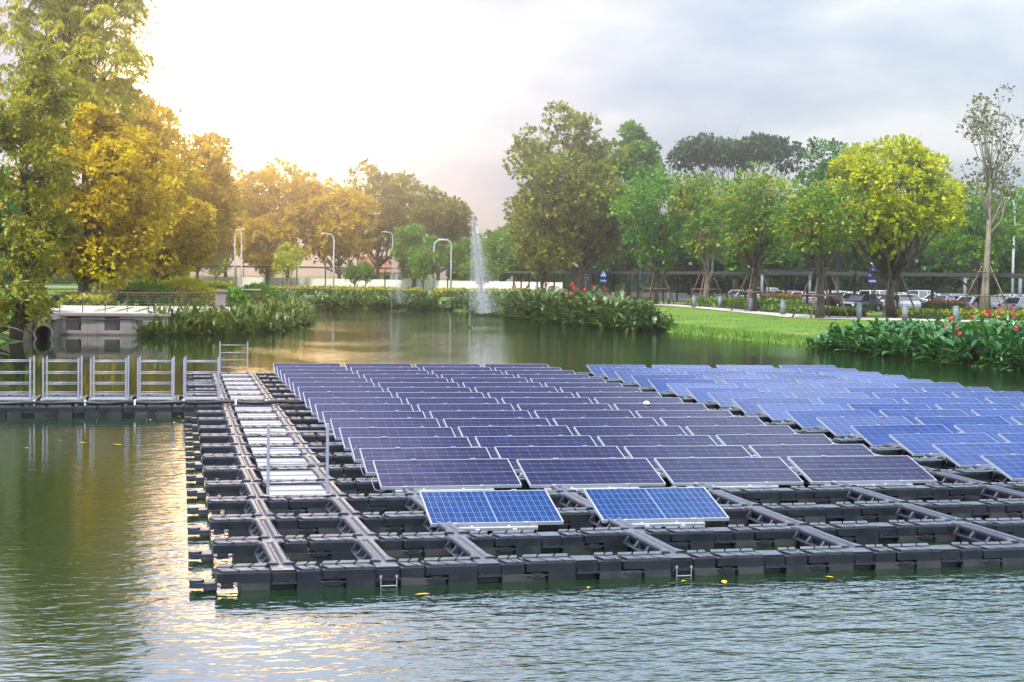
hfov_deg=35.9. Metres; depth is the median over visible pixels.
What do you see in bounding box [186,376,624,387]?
float row
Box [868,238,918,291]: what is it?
background tree
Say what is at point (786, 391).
solar panel
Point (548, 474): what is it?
solar panel
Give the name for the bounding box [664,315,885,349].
grass
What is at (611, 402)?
solar panel
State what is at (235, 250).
lamp post
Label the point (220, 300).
concrete pillar
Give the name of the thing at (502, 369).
solar panel
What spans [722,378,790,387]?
solar panel
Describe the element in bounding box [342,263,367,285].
young tree
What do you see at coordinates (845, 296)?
parked car
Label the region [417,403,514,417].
solar panel
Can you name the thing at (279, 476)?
walkway panel
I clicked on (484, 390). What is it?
solar panel
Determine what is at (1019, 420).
solar panel
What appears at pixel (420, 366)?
solar panel
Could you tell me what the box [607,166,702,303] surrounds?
staked tree
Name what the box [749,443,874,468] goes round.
solar panel
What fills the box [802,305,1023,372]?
canna bed
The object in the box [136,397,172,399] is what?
walkway panel
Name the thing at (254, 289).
railing
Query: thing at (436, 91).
sky
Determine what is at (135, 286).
bush
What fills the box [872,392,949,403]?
solar panel
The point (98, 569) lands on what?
water
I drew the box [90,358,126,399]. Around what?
railing
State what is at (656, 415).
solar panel
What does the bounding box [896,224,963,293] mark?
background tree
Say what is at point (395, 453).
solar panel
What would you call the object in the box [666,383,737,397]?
solar panel
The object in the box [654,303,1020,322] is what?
path
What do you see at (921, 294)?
parked car
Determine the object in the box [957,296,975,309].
parked car
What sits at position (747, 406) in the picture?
solar panel
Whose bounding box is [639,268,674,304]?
stake frame
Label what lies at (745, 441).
solar panel
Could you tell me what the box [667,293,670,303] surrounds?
bollard
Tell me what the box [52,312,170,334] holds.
quay wall
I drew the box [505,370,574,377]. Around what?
solar panel
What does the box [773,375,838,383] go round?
solar panel
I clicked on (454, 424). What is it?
solar panel
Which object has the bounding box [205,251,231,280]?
young tree
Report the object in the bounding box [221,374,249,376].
walkway panel
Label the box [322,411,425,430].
solar panel
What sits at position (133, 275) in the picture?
amber tree
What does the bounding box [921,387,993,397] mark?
solar panel
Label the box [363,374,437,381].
solar panel
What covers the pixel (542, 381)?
solar panel
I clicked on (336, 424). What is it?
solar panel
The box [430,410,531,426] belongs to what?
solar panel
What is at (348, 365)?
solar panel
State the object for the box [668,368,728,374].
solar panel
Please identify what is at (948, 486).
float row
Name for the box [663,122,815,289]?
umbrella tree
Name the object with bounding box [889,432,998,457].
solar panel
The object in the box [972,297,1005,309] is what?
parked car
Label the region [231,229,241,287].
lamp post
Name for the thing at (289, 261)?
young tree
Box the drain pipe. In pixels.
[33,324,53,338]
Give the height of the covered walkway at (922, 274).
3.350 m
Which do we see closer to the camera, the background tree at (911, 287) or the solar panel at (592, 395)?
the solar panel at (592, 395)
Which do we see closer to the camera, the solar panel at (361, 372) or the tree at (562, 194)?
the solar panel at (361, 372)
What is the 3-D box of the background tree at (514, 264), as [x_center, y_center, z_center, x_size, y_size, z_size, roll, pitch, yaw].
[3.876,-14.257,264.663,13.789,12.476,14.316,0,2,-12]
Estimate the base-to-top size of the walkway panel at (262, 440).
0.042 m
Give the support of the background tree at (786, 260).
on the car park
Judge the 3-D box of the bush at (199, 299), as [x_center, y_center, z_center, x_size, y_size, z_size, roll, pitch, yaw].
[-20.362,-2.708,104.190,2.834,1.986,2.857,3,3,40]
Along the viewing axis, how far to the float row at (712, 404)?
34.74 m
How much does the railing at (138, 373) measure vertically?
0.940 m
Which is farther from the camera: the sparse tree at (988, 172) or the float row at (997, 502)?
the sparse tree at (988, 172)
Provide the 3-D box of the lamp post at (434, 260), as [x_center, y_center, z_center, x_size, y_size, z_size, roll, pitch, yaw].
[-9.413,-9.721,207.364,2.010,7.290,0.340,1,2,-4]
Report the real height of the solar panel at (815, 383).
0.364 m
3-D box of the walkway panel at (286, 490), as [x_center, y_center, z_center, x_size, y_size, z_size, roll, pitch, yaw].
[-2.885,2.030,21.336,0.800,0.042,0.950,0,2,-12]
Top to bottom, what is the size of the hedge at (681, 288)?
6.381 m
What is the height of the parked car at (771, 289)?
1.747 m
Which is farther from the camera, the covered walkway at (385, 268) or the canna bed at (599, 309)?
the covered walkway at (385, 268)
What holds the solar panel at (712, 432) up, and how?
on the float row at (342, 459)
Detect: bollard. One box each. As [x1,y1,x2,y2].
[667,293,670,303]
[692,295,695,306]
[718,296,721,307]
[748,298,752,310]
[780,300,785,314]
[856,303,861,317]
[902,305,907,320]
[953,306,958,322]
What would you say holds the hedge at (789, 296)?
on the ground at (683, 311)
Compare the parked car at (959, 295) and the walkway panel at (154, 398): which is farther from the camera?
the parked car at (959, 295)
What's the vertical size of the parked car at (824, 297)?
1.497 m
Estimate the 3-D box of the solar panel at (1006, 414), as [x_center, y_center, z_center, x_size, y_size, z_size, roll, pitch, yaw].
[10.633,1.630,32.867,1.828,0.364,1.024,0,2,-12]
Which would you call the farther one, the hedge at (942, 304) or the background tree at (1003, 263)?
the background tree at (1003, 263)
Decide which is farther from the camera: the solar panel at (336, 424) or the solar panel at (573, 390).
the solar panel at (573, 390)
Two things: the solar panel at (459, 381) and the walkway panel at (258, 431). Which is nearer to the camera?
the walkway panel at (258, 431)
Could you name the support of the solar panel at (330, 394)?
on the float row at (736, 410)
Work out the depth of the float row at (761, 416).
31.59 m
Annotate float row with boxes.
[0,394,194,401]
[0,395,196,415]
[184,405,744,421]
[185,411,770,428]
[185,416,800,437]
[185,425,832,446]
[185,433,864,456]
[186,372,593,379]
[186,373,608,383]
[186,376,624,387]
[186,380,639,391]
[186,439,903,468]
[186,449,947,482]
[187,459,997,497]
[187,471,1023,515]
[188,485,1023,536]
[188,504,1023,561]
[189,522,1023,591]
[194,385,656,394]
[195,389,677,399]
[195,394,697,407]
[195,399,719,412]
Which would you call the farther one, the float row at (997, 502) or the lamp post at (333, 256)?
the lamp post at (333, 256)
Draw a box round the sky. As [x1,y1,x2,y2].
[0,0,1023,278]
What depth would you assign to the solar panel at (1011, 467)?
24.09 m
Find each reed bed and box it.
[131,293,317,335]
[252,287,312,307]
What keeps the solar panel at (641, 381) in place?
on the float row at (287, 390)
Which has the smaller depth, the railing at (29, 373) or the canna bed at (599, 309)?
the railing at (29, 373)
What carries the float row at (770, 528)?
on the water
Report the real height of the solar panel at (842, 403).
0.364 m
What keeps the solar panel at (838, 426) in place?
on the float row at (239, 441)
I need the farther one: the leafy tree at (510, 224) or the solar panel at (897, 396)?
the leafy tree at (510, 224)
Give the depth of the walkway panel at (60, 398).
35.15 m
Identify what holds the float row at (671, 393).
on the water
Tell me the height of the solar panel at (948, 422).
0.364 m
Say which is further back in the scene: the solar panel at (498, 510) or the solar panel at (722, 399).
the solar panel at (722, 399)
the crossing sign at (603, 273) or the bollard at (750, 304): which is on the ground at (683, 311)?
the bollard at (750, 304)
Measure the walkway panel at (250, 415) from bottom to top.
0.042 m
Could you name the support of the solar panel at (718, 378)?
on the float row at (287, 390)
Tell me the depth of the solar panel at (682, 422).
29.95 m
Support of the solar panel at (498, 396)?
on the float row at (736, 410)
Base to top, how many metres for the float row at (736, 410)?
0.424 m
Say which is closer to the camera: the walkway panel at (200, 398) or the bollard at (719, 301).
the walkway panel at (200, 398)
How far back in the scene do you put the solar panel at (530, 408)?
32.70 m
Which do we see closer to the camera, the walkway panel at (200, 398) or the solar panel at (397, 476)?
the solar panel at (397, 476)
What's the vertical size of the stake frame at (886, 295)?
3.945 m
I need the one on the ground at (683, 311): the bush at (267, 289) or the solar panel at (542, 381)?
the bush at (267, 289)
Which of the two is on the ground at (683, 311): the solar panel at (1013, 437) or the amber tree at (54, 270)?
the amber tree at (54, 270)
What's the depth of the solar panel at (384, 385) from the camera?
38.61 m
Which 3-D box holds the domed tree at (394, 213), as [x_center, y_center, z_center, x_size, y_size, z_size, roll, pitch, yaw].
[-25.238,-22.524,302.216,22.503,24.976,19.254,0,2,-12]
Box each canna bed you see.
[306,288,521,313]
[499,282,682,331]
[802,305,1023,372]
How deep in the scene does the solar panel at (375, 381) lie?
40.19 m
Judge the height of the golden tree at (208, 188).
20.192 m
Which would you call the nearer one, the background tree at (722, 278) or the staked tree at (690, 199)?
the staked tree at (690, 199)
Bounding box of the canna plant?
[0,324,22,388]
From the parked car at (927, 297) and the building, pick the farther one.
the building
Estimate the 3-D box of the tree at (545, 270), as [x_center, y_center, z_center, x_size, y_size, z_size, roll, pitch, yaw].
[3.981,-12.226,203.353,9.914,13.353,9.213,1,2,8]
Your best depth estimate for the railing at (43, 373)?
34.98 m
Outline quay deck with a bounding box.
[38,305,232,323]
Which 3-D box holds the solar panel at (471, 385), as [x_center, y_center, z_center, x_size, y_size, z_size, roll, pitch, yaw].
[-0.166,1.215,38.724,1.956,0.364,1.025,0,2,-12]
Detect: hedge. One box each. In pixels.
[6,267,146,283]
[58,290,118,305]
[103,279,235,298]
[272,284,423,295]
[431,287,546,296]
[546,266,973,294]
[688,296,802,309]
[758,303,867,316]
[762,292,802,301]
[895,307,1023,319]
[920,299,967,311]
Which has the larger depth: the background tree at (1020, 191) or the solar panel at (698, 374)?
the background tree at (1020, 191)
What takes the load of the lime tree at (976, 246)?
on the ground at (683, 311)
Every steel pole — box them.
[760,274,763,295]
[963,277,966,293]
[1018,278,1021,296]
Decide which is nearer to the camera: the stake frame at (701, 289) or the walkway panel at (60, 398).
the walkway panel at (60, 398)
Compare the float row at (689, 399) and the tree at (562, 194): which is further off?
the tree at (562, 194)
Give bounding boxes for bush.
[116,279,177,305]
[154,275,210,306]
[180,285,226,306]
[224,287,252,306]
[242,281,281,304]
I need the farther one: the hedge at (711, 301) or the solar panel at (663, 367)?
the hedge at (711, 301)
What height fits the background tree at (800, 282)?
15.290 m
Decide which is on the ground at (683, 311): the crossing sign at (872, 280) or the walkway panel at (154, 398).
the crossing sign at (872, 280)
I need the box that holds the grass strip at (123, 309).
[113,307,134,311]
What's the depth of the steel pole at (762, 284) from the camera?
147.99 m
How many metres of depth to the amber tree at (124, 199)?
100.04 m
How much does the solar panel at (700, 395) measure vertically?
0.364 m
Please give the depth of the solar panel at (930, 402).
36.28 m
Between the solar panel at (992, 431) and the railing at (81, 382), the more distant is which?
the railing at (81, 382)
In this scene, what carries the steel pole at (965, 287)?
on the car park
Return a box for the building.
[356,256,410,279]
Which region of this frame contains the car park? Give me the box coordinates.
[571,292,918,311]
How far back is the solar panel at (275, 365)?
46.06 m
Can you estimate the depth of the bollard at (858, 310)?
107.11 m
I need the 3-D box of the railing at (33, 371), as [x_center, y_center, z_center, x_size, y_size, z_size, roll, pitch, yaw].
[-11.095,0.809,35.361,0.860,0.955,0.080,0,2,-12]
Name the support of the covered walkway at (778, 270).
on the car park
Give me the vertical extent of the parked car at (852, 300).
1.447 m
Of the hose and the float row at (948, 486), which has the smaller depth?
the float row at (948, 486)
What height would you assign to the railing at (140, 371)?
0.955 m
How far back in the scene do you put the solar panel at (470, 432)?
27.50 m
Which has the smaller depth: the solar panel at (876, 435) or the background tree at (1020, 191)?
the solar panel at (876, 435)
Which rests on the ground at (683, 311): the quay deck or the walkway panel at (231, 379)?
the quay deck
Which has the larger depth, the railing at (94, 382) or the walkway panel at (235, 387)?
the walkway panel at (235, 387)
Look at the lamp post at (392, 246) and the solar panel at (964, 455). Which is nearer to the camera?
the solar panel at (964, 455)
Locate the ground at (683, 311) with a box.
[0,274,1023,371]
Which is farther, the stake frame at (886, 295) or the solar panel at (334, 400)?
the stake frame at (886, 295)
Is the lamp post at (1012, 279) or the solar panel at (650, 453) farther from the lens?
the lamp post at (1012, 279)
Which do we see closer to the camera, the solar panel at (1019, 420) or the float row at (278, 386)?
the solar panel at (1019, 420)
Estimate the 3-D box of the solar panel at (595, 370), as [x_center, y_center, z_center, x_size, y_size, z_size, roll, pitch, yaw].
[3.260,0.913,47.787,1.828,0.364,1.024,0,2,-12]
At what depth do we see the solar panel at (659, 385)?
41.70 m
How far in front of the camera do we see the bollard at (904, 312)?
101.45 m
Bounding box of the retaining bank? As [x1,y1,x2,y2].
[6,316,60,338]
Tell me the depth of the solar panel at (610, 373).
46.44 m
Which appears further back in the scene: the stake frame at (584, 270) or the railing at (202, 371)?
the stake frame at (584, 270)
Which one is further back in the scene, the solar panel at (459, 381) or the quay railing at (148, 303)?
the quay railing at (148, 303)
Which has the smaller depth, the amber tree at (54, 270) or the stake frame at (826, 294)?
the stake frame at (826, 294)
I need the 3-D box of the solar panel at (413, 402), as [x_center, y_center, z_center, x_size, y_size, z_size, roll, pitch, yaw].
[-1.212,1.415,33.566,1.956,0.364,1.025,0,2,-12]
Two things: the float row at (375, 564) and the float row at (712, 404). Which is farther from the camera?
the float row at (712, 404)
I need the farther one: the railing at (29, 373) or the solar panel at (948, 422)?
the railing at (29, 373)
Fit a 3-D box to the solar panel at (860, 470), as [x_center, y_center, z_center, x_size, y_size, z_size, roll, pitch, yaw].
[5.186,1.933,23.412,1.956,0.364,1.025,0,3,-12]
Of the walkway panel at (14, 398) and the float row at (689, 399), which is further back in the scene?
the float row at (689, 399)
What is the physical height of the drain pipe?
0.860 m
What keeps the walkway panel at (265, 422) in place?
on the float row at (790, 423)
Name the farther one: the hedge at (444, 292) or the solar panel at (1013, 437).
the hedge at (444, 292)
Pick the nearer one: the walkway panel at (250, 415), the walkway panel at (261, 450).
the walkway panel at (261, 450)
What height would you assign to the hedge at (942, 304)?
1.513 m
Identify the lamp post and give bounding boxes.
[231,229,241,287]
[234,229,245,282]
[321,233,334,286]
[382,231,392,279]
[433,239,447,288]
[438,239,451,286]
[979,196,1015,296]
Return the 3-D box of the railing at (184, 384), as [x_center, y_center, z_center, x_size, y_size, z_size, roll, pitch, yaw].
[-7.015,0.863,35.640,0.860,0.940,0.080,0,2,-12]
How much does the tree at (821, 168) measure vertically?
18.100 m
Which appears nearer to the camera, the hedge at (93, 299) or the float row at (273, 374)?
the float row at (273, 374)
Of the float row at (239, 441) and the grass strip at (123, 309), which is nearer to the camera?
the float row at (239, 441)
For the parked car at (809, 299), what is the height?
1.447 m
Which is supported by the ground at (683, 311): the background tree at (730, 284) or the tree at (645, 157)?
the tree at (645, 157)
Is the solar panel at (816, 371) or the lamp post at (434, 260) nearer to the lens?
the solar panel at (816, 371)
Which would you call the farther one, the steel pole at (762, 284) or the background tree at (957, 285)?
the background tree at (957, 285)
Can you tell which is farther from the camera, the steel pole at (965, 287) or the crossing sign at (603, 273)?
the crossing sign at (603, 273)
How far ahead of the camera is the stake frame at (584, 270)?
190.51 m
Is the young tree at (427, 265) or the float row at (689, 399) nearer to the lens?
the float row at (689, 399)
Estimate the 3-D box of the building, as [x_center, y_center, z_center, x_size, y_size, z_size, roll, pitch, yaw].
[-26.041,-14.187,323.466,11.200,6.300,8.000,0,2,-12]
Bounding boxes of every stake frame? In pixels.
[570,266,593,291]
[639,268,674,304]
[686,265,721,304]
[730,266,774,311]
[792,262,848,318]
[863,265,914,317]
[964,266,1008,311]
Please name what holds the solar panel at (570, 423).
on the float row at (239, 441)
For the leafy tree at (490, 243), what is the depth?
272.19 m
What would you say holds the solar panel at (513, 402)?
on the float row at (761, 416)
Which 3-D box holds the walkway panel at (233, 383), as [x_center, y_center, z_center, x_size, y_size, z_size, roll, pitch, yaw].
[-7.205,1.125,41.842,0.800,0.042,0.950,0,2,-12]
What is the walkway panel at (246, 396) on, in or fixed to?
on the float row at (689, 399)
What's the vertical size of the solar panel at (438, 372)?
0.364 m
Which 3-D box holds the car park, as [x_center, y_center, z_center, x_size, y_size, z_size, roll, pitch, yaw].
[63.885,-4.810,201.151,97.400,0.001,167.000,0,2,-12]
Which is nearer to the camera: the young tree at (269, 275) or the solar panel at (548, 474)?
the solar panel at (548, 474)
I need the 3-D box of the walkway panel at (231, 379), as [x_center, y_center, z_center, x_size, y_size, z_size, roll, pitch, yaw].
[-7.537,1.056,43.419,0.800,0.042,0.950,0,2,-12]
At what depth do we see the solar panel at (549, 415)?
31.11 m
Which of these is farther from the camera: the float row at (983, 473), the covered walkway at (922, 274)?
the covered walkway at (922, 274)
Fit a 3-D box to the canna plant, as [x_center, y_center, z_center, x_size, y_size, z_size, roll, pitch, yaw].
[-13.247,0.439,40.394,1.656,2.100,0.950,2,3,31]
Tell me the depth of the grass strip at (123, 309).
84.71 m
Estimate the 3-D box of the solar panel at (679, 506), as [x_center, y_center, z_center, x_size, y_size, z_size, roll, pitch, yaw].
[1.783,2.058,19.601,1.600,0.364,1.022,0,2,-12]
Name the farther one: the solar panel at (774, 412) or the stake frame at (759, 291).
the stake frame at (759, 291)
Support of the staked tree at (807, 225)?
on the ground at (683, 311)
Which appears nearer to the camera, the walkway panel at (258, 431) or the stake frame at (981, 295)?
the walkway panel at (258, 431)
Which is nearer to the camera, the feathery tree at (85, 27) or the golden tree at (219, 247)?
the feathery tree at (85, 27)
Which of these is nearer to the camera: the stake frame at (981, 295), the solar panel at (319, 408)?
the solar panel at (319, 408)
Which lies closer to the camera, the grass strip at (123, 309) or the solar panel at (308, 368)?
the solar panel at (308, 368)
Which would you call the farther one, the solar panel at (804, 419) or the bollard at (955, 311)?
the bollard at (955, 311)
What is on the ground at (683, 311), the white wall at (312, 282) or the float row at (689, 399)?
the white wall at (312, 282)
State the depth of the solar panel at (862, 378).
44.63 m
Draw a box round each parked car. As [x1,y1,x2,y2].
[723,290,739,296]
[739,290,751,296]
[749,287,778,297]
[772,290,796,295]
[802,292,824,305]
[812,292,841,304]
[824,292,843,305]
[837,294,882,311]
[840,292,858,302]
[858,290,896,309]
[878,296,884,309]
[884,294,922,309]
[908,290,935,298]
[923,294,939,301]
[930,295,958,302]
[940,294,965,296]
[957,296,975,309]
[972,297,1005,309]
[998,297,1023,311]
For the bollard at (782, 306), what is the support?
on the path
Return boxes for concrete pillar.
[215,290,227,309]
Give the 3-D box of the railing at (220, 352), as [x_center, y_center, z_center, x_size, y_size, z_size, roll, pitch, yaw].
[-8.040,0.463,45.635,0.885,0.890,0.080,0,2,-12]
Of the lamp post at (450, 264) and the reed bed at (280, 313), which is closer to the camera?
the reed bed at (280, 313)
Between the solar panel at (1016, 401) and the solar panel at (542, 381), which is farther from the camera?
the solar panel at (542, 381)
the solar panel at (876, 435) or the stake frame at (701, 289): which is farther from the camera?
the stake frame at (701, 289)
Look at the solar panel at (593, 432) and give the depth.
27.95 m
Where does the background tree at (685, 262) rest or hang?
on the car park
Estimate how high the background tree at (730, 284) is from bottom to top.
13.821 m
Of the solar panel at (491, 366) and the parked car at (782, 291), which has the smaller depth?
the solar panel at (491, 366)
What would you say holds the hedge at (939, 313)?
on the ground at (683, 311)
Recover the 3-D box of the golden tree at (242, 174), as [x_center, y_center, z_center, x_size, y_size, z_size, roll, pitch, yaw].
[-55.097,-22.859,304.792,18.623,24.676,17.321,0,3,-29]
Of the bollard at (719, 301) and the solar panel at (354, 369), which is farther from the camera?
the bollard at (719, 301)
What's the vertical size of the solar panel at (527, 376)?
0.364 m
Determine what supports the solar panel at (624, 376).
on the float row at (278, 386)
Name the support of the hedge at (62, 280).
on the ground at (683, 311)
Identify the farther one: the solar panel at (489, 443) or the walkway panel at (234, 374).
the walkway panel at (234, 374)
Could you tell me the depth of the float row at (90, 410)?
33.95 m
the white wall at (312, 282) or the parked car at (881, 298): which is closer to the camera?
the parked car at (881, 298)
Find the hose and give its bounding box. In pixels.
[0,399,304,405]
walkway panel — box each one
[0,397,28,400]
[40,397,77,399]
[89,397,125,399]
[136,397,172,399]
[184,397,219,399]
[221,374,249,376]
[223,378,251,380]
[224,382,254,384]
[226,386,257,388]
[228,390,260,394]
[230,395,263,399]
[235,407,271,411]
[237,413,276,418]
[240,420,281,426]
[243,428,286,435]
[247,437,293,444]
[251,447,300,455]
[256,458,306,467]
[261,471,316,481]
[269,485,324,497]
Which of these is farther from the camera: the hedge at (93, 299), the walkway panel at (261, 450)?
the hedge at (93, 299)
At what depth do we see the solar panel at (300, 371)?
42.88 m
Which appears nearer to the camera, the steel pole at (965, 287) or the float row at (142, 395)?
the float row at (142, 395)
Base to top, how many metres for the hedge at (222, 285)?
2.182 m
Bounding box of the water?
[0,309,1023,681]
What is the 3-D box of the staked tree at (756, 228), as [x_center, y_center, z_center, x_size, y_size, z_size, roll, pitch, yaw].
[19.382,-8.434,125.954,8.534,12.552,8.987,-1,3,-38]
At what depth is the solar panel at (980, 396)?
38.28 m
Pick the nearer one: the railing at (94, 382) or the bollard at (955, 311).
the railing at (94, 382)
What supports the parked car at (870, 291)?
on the car park
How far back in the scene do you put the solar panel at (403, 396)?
35.44 m
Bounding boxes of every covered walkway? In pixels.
[197,265,463,287]
[502,271,1023,309]
[746,269,883,290]
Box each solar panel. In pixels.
[273,363,340,374]
[276,366,346,378]
[280,369,352,382]
[284,373,359,386]
[288,377,366,391]
[292,382,374,396]
[298,386,383,400]
[303,391,392,408]
[308,397,402,415]
[315,403,413,422]
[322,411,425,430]
[330,418,439,439]
[339,427,455,450]
[345,363,411,369]
[348,436,471,461]
[350,367,419,372]
[357,370,428,377]
[359,447,491,474]
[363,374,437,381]
[370,377,447,386]
[373,458,521,493]
[378,382,458,391]
[387,387,471,397]
[396,392,484,403]
[406,397,498,410]
[415,363,480,369]
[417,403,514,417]
[419,489,563,530]
[423,366,491,373]
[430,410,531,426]
[432,370,502,377]
[441,374,514,381]
[443,417,550,436]
[451,377,527,386]
[458,425,572,446]
[462,382,542,391]
[474,386,557,397]
[475,435,596,458]
[484,364,548,370]
[487,392,574,403]
[494,367,560,373]
[494,445,624,475]
[501,397,592,410]
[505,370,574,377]
[516,457,665,490]
[517,374,589,381]
[517,403,612,417]
[530,378,606,386]
[534,409,634,425]
[544,382,622,391]
[553,417,659,435]
[560,387,641,397]
[573,425,686,445]
[576,391,662,403]
[583,486,728,526]
[586,364,646,375]
[594,397,683,409]
[597,435,717,457]
[600,367,661,379]
[614,403,707,417]
[615,371,679,382]
[624,445,751,473]
[631,374,697,387]
[635,410,734,425]
[648,378,716,392]
[652,364,710,370]
[654,456,803,488]
[660,416,765,434]
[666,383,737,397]
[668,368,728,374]
[685,371,747,378]
[686,387,760,402]
[686,425,794,445]
[703,374,768,382]
[708,391,787,407]
[716,365,773,370]
[716,433,832,456]
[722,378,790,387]
[731,398,813,414]
[734,368,794,373]
[743,383,814,391]
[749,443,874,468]
[753,371,814,378]
[757,404,842,421]
[766,387,839,397]
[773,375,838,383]
[779,365,835,371]
[785,409,876,428]
[787,455,936,486]
[791,392,868,403]
[795,379,861,387]
[799,368,858,374]
[816,416,913,437]
[817,398,898,409]
[819,382,890,391]
[820,371,881,378]
[842,375,907,382]
[844,387,916,397]
[847,403,931,416]
[850,424,951,446]
[867,379,932,387]
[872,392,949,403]
[879,409,968,424]
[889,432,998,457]
[893,382,962,391]
[902,397,982,409]
[915,415,1011,432]
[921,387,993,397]
[932,442,1023,467]
[935,403,1017,415]
[951,391,1023,403]
[954,424,1023,442]
[971,409,1023,424]
[981,454,1023,481]
[985,397,1023,408]
[998,433,1023,442]
[1011,417,1023,424]
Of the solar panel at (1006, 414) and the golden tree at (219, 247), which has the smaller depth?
the solar panel at (1006, 414)
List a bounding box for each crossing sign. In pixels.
[600,269,606,293]
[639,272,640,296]
[868,263,875,313]
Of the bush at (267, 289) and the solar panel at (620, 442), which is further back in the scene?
the bush at (267, 289)
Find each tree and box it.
[0,0,165,291]
[0,39,95,339]
[0,164,38,299]
[0,168,76,288]
[20,101,180,295]
[69,240,150,280]
[106,87,186,291]
[118,149,217,302]
[155,105,246,276]
[195,200,231,278]
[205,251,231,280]
[212,161,265,276]
[228,156,347,277]
[230,211,304,284]
[259,261,280,278]
[271,242,303,283]
[291,185,382,278]
[333,158,433,278]
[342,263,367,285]
[357,262,375,286]
[388,222,440,287]
[403,184,478,279]
[407,248,442,291]
[438,233,498,280]
[459,256,501,287]
[478,226,511,280]
[497,210,528,281]
[497,229,569,281]
[501,100,655,291]
[504,209,574,288]
[572,210,654,293]
[588,119,672,295]
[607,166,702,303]
[643,208,725,294]
[661,169,752,296]
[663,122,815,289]
[695,158,801,310]
[698,267,732,292]
[713,214,810,288]
[721,220,805,290]
[767,178,878,318]
[787,269,815,290]
[789,136,866,290]
[795,233,880,290]
[808,133,975,317]
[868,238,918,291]
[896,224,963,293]
[922,178,1023,294]
[946,200,1023,294]
[948,211,971,293]
[955,83,1023,310]
[1002,186,1023,293]
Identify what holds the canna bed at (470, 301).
on the ground at (683, 311)
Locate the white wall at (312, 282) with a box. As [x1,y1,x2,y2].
[189,276,562,292]
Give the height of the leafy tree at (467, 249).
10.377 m
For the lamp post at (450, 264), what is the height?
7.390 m
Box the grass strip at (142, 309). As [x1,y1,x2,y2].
[133,307,152,311]
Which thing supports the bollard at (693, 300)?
on the ground at (683, 311)
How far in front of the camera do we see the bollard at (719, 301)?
138.56 m
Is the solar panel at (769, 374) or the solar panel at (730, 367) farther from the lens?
the solar panel at (730, 367)
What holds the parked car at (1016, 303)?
on the car park
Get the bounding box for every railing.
[0,356,34,398]
[0,358,31,400]
[41,358,78,400]
[46,356,82,397]
[59,292,228,312]
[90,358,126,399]
[93,356,128,397]
[137,358,173,399]
[139,356,175,397]
[182,358,218,399]
[185,356,220,397]
[219,342,247,371]
[241,289,260,305]
[264,423,330,495]
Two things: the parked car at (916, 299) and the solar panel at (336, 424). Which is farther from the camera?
the parked car at (916, 299)
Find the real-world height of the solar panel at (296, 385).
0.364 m
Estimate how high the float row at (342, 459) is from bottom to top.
0.424 m
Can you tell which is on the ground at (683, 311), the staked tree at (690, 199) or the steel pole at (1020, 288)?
the staked tree at (690, 199)
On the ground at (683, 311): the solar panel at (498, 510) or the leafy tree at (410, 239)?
the leafy tree at (410, 239)
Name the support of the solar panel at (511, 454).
on the float row at (983, 473)
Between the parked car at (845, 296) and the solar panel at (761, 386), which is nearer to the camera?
the solar panel at (761, 386)
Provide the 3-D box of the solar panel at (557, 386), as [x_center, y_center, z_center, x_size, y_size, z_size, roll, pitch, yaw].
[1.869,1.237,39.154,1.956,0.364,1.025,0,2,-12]
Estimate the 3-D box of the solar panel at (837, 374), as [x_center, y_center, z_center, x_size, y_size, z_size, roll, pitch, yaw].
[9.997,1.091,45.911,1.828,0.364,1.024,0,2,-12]
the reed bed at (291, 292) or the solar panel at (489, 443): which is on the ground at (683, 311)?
the reed bed at (291, 292)
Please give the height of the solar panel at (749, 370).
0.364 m
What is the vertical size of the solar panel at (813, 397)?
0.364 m
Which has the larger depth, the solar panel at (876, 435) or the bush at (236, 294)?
the bush at (236, 294)
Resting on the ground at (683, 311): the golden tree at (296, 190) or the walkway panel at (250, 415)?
the golden tree at (296, 190)
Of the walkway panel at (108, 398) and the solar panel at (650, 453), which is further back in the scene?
the walkway panel at (108, 398)
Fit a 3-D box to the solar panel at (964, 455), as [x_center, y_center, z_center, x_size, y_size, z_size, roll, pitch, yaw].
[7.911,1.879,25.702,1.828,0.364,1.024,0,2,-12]
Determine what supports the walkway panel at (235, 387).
on the float row at (287, 390)
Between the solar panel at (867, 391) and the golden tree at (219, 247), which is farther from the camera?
the golden tree at (219, 247)
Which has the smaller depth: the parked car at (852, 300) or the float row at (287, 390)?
the float row at (287, 390)
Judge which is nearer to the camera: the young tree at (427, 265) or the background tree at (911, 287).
the young tree at (427, 265)
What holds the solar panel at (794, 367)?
on the float row at (261, 377)
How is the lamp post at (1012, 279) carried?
on the car park
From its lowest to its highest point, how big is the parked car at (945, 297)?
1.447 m
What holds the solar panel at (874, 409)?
on the float row at (790, 423)
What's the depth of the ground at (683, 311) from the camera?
102.74 m
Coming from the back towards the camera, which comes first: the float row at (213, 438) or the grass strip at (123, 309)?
the grass strip at (123, 309)
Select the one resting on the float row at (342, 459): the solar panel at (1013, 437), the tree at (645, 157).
the solar panel at (1013, 437)
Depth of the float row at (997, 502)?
20.25 m
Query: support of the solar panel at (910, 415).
on the float row at (213, 438)
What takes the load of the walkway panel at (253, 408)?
on the float row at (736, 410)
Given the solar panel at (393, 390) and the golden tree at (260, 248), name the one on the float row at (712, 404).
the solar panel at (393, 390)

